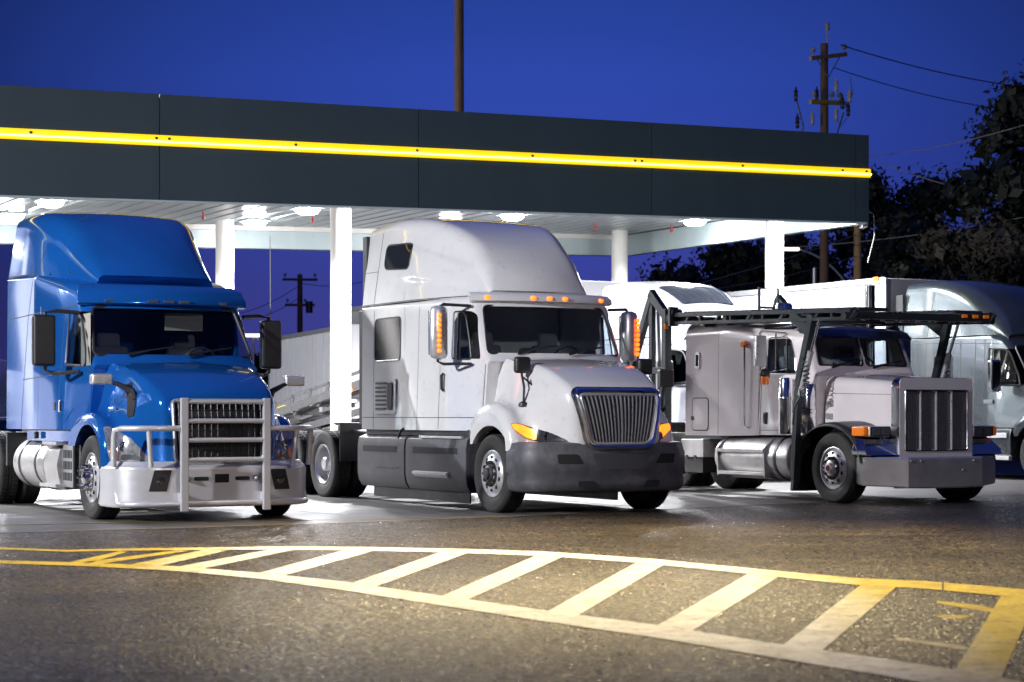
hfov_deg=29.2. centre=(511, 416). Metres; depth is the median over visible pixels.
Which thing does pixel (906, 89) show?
power line
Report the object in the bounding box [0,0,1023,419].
sky
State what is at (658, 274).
tree
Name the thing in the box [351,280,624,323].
box trailer
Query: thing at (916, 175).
power line
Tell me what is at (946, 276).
tree
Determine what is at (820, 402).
semi truck
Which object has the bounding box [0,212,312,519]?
semi truck
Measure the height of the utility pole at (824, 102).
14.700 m
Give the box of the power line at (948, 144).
[869,125,1023,156]
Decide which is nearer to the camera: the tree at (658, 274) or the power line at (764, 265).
the power line at (764, 265)
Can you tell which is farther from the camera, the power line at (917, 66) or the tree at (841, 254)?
the tree at (841, 254)
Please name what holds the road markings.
on the asphalt road
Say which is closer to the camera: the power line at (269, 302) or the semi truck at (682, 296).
the semi truck at (682, 296)
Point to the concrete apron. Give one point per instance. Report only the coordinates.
(49, 505)
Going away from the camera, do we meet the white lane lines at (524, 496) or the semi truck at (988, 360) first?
the white lane lines at (524, 496)
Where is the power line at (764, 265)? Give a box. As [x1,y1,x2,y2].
[697,234,855,283]
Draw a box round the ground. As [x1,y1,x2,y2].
[0,420,21,431]
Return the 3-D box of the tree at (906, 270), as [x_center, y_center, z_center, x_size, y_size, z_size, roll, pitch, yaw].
[12.269,-1.793,60.191,4.242,6.451,5.350,0,0,0]
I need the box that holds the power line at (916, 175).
[879,162,996,195]
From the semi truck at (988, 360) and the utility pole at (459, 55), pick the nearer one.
the semi truck at (988, 360)
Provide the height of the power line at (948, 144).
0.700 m
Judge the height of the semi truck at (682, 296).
4.023 m
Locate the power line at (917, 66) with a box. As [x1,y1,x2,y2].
[840,44,1013,85]
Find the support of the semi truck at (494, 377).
on the concrete apron
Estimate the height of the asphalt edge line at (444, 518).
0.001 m
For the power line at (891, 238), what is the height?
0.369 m
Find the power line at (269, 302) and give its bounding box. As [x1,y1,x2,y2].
[239,287,296,313]
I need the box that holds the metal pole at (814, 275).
[812,268,816,283]
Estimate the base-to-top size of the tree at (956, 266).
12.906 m
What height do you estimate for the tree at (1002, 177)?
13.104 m
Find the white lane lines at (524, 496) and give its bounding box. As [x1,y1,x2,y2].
[288,489,759,513]
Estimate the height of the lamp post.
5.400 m
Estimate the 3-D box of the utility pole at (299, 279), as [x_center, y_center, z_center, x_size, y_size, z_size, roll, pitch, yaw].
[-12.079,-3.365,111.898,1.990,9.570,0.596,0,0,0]
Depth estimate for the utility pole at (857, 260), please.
73.87 m
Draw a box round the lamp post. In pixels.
[245,334,259,364]
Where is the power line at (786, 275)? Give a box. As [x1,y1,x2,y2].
[717,256,854,288]
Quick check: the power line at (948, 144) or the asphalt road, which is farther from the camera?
the power line at (948, 144)
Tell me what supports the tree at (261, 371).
on the ground
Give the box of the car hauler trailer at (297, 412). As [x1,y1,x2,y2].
[274,370,358,429]
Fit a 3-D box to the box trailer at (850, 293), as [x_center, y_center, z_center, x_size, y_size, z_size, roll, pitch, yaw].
[5.255,-0.829,47.761,2.656,4.123,15.100,0,0,-29]
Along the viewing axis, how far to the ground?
180.07 m
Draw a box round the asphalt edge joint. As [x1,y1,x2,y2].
[18,494,1016,532]
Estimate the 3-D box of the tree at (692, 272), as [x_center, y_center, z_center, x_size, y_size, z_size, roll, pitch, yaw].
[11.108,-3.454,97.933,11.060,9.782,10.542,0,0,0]
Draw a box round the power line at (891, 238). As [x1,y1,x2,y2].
[795,217,1023,246]
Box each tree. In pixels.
[250,352,259,363]
[255,356,316,419]
[633,252,756,290]
[665,255,764,285]
[689,234,864,292]
[749,229,878,286]
[819,162,977,279]
[864,162,974,279]
[869,258,938,279]
[906,211,1023,286]
[917,260,968,279]
[929,59,1023,285]
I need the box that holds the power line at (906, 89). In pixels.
[835,68,987,107]
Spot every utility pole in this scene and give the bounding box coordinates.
[282,273,317,423]
[454,0,463,111]
[784,225,861,280]
[794,21,852,282]
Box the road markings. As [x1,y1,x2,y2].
[0,546,1023,681]
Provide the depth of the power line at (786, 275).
67.34 m
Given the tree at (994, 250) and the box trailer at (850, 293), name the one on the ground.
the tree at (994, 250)
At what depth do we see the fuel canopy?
35.77 m
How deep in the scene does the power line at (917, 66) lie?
69.09 m
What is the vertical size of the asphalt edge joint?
0.001 m
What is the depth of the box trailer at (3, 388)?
46.02 m
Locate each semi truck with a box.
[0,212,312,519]
[297,219,684,512]
[602,281,741,421]
[630,285,1001,502]
[896,280,1023,468]
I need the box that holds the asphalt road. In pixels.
[0,494,1023,681]
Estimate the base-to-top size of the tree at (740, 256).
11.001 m
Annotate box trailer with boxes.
[0,359,6,417]
[268,323,358,427]
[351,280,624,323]
[725,277,947,364]
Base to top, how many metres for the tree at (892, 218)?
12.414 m
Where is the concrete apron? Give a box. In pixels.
[0,458,1023,532]
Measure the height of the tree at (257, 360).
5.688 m
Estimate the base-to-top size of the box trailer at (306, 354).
3.525 m
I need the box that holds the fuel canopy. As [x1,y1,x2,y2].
[0,85,874,430]
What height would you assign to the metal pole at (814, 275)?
6.100 m
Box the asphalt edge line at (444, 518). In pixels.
[0,494,1007,532]
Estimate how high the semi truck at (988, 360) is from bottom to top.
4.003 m

